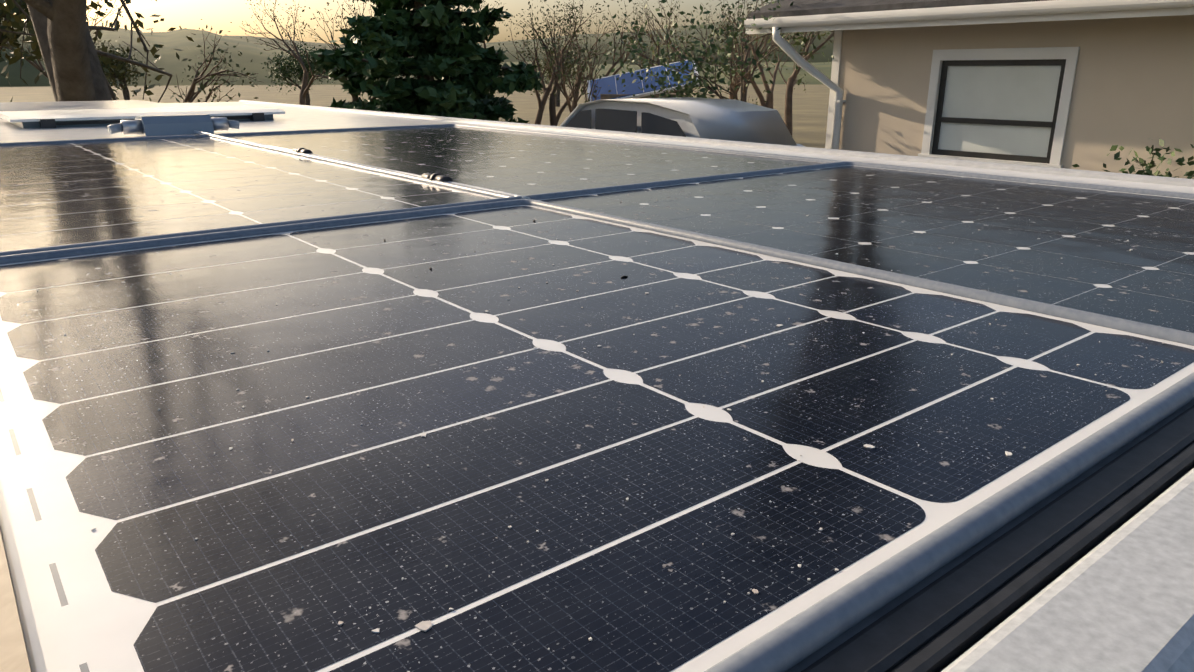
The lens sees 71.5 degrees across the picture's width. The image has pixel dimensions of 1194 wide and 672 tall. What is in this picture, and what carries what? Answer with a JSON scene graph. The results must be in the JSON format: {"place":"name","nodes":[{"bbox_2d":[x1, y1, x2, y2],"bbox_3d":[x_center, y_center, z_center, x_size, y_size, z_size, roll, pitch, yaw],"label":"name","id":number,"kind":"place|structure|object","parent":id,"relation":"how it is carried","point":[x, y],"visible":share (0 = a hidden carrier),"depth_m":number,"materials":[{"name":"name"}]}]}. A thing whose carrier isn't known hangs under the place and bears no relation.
{"place":"outdoors","nodes":[
{"label":"outdoors","id":0,"kind":"place"},
{"bbox_2d":[4,0,774,43],"label":"sky","id":1,"kind":"structure","parent":0,"point":[218,14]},
{"bbox_2d":[0,84,829,147],"bbox_3d":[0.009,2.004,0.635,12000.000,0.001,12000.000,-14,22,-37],"label":"ground","id":2,"kind":"structure","parent":0,"point":[809,114],"depth_m":70.06,"materials":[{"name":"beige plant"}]},
{"bbox_2d":[0,0,119,101],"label":"tree","id":3,"kind":"object","parent":2,"relation":"on","point":[14,37],"depth_m":11.46,"materials":[{"name":"plant"}]},
{"bbox_2d":[1,0,122,78],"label":"tree","id":4,"kind":"object","parent":2,"relation":"on","point":[37,66],"depth_m":27.05,"materials":[{"name":"brown plant"}]},
{"bbox_2d":[0,100,157,106],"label":"van body","id":5,"kind":"object","parent":2,"relation":"on","point":[4,104],"visible":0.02,"depth_m":4.00,"materials":[{"name":"white metal"}]},
{"bbox_2d":[0,528,31,671],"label":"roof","id":6,"kind":"structure","parent":5,"relation":"on","point":[14,656],"depth_m":0.15,"materials":[{"name":"white"}]},
{"bbox_2d":[0,106,284,127],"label":"roof vent","id":7,"kind":"object","parent":5,"relation":"on","point":[60,118],"visible":0.94,"depth_m":1.75,"materials":[{"name":"white plastic"}]},
{"bbox_2d":[107,114,238,135],"bbox_3d":[-0.750,-0.375,1.470,0.213,0.032,0.080,-14,22,-37],"label":"cable entry gland","id":8,"kind":"object","parent":5,"relation":"on","point":[166,125],"visible":1,"depth_m":1.44,"materials":[{"name":"grey plastic"}]},
{"bbox_2d":[0,134,514,255],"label":"solar panel","id":9,"kind":"object","parent":5,"relation":"on","point":[61,194],"visible":0.98,"depth_m":0.75,"materials":[{"name":"grey"}]},
{"bbox_2d":[194,130,530,198],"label":"pv cables","id":10,"kind":"object","parent":5,"relation":"on","point":[436,176],"visible":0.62,"depth_m":0.81,"materials":[{"name":"grey plastic"}]},
{"bbox_2d":[195,124,844,199],"bbox_3d":[-0.182,-0.263,1.159,0.483,0.007,0.925,-14,22,-37],"label":"solar panel","id":11,"kind":"object","parent":5,"relation":"on","point":[530,164],"visible":0.96,"depth_m":1.04,"materials":[{"name":"grey"}]},
{"bbox_2d":[0,199,1193,671],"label":"solar panel","id":12,"kind":"object","parent":5,"relation":"on","point":[374,345],"visible":1,"depth_m":0.24,"materials":[{"name":"grey"}]},
{"bbox_2d":[17,179,1163,671],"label":"debris on panels","id":13,"kind":"object","parent":12,"relation":"on","point":[425,625],"visible":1,"depth_m":0.20,"materials":[{"name":"grey"}]},
{"bbox_2d":[496,161,1193,332],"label":"solar panel","id":14,"kind":"object","parent":5,"relation":"on","point":[1082,256],"visible":0.98,"depth_m":0.58,"materials":[{"name":"grey"}]},
{"bbox_2d":[0,0,158,89],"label":"tree","id":15,"kind":"object","parent":2,"relation":"on","point":[15,25],"depth_m":8.33,"materials":[{"name":"brown plant"}]},
{"bbox_2d":[23,0,204,102],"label":"tree","id":16,"kind":"object","parent":2,"relation":"on","point":[70,53],"depth_m":6.75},
{"bbox_2d":[94,37,144,99],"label":"tree","id":17,"kind":"object","parent":2,"relation":"on","point":[127,75],"depth_m":41.50,"materials":[{"name":"green plant"}]},
{"bbox_2d":[157,19,272,102],"bbox_3d":[-8.034,-4.904,17.428,1.893,3.165,2.788,-14,22,-37],"label":"shrub","id":18,"kind":"object","parent":2,"relation":"on","point":[189,97],"depth_m":17.04,"materials":[{"name":"brown plant"}]},
{"bbox_2d":[230,0,334,104],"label":"tree","id":19,"kind":"object","parent":2,"relation":"on","point":[304,89],"depth_m":37.59,"materials":[{"name":"brown plant"}]},
{"bbox_2d":[260,36,330,104],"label":"tree","id":20,"kind":"object","parent":2,"relation":"on","point":[320,69],"depth_m":46.35,"materials":[{"name":"green plant"}]},
{"bbox_2d":[286,0,414,101],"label":"tree","id":21,"kind":"object","parent":2,"relation":"on","point":[354,98],"depth_m":23.42,"materials":[{"name":"green plant"}]},
{"bbox_2d":[335,2,409,80],"bbox_3d":[-8.391,-10.354,31.301,2.490,5.142,2.830,0,18,1],"label":"tree","id":22,"kind":"object","parent":2,"relation":"on","point":[360,14],"depth_m":30.11,"materials":[{"name":"green plant"}]},
{"bbox_2d":[308,0,542,123],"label":"evergreen tree","id":23,"kind":"object","parent":2,"relation":"on","point":[392,39],"depth_m":21.42,"materials":[{"name":"green plant"}]},
{"bbox_2d":[460,1,509,47],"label":"shrub","id":24,"kind":"object","parent":2,"relation":"on","point":[483,6],"depth_m":31.72,"materials":[{"name":"green plant"}]},
{"bbox_2d":[498,0,580,124],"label":"tree","id":25,"kind":"object","parent":2,"relation":"on","point":[541,106],"depth_m":28.76,"materials":[{"name":"plant"}]},
{"bbox_2d":[527,36,586,106],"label":"tree","id":26,"kind":"object","parent":2,"relation":"on","point":[553,61],"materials":[{"name":"plant"}]},
{"bbox_2d":[515,0,618,125],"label":"tree","id":27,"kind":"object","parent":2,"relation":"on","point":[554,118],"depth_m":22.57,"materials":[{"name":"green plant"}]},
{"bbox_2d":[531,28,617,113],"bbox_3d":[-0.470,-4.987,17.824,2.377,3.082,1.700,-40,43,-63],"label":"shrub","id":28,"kind":"object","parent":2,"relation":"on","point":[564,92],"depth_m":17.66,"materials":[{"name":"plant"}]},
{"bbox_2d":[541,0,622,109],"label":"tree","id":29,"kind":"object","parent":2,"relation":"on","point":[577,94],"depth_m":41.10,"materials":[{"name":"brown plant"}]},
{"bbox_2d":[556,0,649,79],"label":"tree","id":30,"kind":"object","parent":2,"relation":"on","point":[613,65],"depth_m":28.34,"materials":[{"name":"brown plant"}]},
{"bbox_2d":[587,60,698,101],"bbox_3d":[1.065,-5.352,19.741,2.667,2.399,1.470,1,18,3],"label":"solar panel","id":31,"kind":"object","parent":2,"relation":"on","point":[617,88],"depth_m":19.32,"materials":[{"name":"blue"}]},
{"bbox_2d":[602,0,697,92],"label":"shrub","id":32,"kind":"object","parent":2,"relation":"on","point":[670,41],"depth_m":22.37,"materials":[{"name":"plant"}]},
{"bbox_2d":[610,0,719,68],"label":"tree","id":33,"kind":"object","parent":2,"relation":"on","point":[658,47],"depth_m":31.90,"materials":[{"name":"brown plant"}]},
{"bbox_2d":[636,0,730,94],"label":"tree","id":34,"kind":"object","parent":2,"relation":"on","point":[680,58],"depth_m":43.55,"materials":[{"name":"brown plant"}]},
{"bbox_2d":[669,52,704,96],"bbox_3d":[1.983,-5.501,20.072,1.659,2.724,3.148,-3,18,-10],"label":"shrub","id":35,"kind":"object","parent":2,"relation":"on","point":[681,60],"depth_m":19.92,"materials":[{"name":"green plant"}]},
{"bbox_2d":[598,0,833,100],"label":"tree","id":36,"kind":"object","parent":2,"relation":"on","point":[690,77],"depth_m":11.70,"materials":[{"name":"green plant"}]},
{"bbox_2d":[691,1,767,106],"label":"shrub","id":37,"kind":"object","parent":2,"relation":"on","point":[736,79],"depth_m":18.01,"materials":[{"name":"plant"}]},
{"bbox_2d":[704,0,775,99],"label":"tree","id":38,"kind":"object","parent":2,"relation":"on","point":[746,56],"depth_m":27.99,"materials":[{"name":"brown plant"}]},
{"bbox_2d":[684,0,806,108],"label":"tree","id":39,"kind":"object","parent":2,"relation":"on","point":[769,100],"depth_m":20.95,"materials":[{"name":"brown plant"}]},
{"bbox_2d":[717,0,799,101],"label":"tree","id":40,"kind":"object","parent":2,"relation":"on","point":[752,73],"depth_m":35.57,"materials":[{"name":"brown plant"}]},
{"bbox_2d":[770,31,834,134],"bbox_3d":[7.100,-8.655,26.144,3.452,5.052,2.684,-3,18,-9],"label":"tree","id":41,"kind":"object","parent":2,"relation":"on","point":[791,82],"depth_m":25.50,"materials":[{"name":"brown plant"}]},
{"bbox_2d":[825,15,1193,178],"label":"house wall","id":42,"kind":"structure","parent":2,"relation":"on","point":[1086,94],"depth_m":9.53,"materials":[{"name":"beige paint"}]},
{"bbox_2d":[772,27,844,149],"bbox_3d":[2.881,-2.872,11.523,0.173,2.670,1.040,-62,63,-70],"label":"downpipe","id":43,"kind":"object","parent":42,"relation":"attached to","point":[788,49],"visible":0.69,"depth_m":11.26,"materials":[{"name":"white metal"}]},
{"bbox_2d":[744,0,1193,33],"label":"house roof","id":44,"kind":"structure","parent":42,"relation":"on","point":[812,15],"depth_m":9.46,"materials":[{"name":"white metal"}]},
{"bbox_2d":[1072,138,1193,178],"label":"bush","id":45,"kind":"object","parent":2,"relation":"on","point":[1152,164],"depth_m":8.08,"materials":[{"name":"green plant"}]},
{"bbox_2d":[0,17,831,86],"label":"hill","id":46,"kind":"structure","parent":0,"point":[170,63],"depth_m":145.56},
{"bbox_2d":[225,17,833,64],"bbox_3d":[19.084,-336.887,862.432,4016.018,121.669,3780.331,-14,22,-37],"label":"hills","id":47,"kind":"structure","parent":0,"point":[827,50],"depth_m":1511.18,"materials":[{"name":"green plant"}]},
{"bbox_2d":[0,100,1193,671],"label":"vehicle roof","id":48,"kind":"structure","parent":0,"point":[294,116],"depth_m":1.37,"materials":[{"name":"white metal"}]},
{"bbox_2d":[786,400,1193,671],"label":"roof rail","id":49,"kind":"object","parent":48,"relation":"attached to","point":[1120,599],"depth_m":0.17,"materials":[{"name":"black metal"}]},
{"bbox_3d":[1.067,-1.376,11.195,3.700,0.420,10.000,-14,22,-37],"label":"driveway slab","id":50,"kind":"object","parent":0,"visible":0},
{"bbox_2d":[560,97,804,146],"bbox_3d":[0.653,-2.443,11.314,2.060,1.540,4.240,-14,22,-37],"label":"hatchback car","id":51,"kind":"object","parent":50,"relation":"on","point":[725,119],"visible":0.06,"depth_m":10.09,"materials":[{"name":"grey paint"}]}
]}

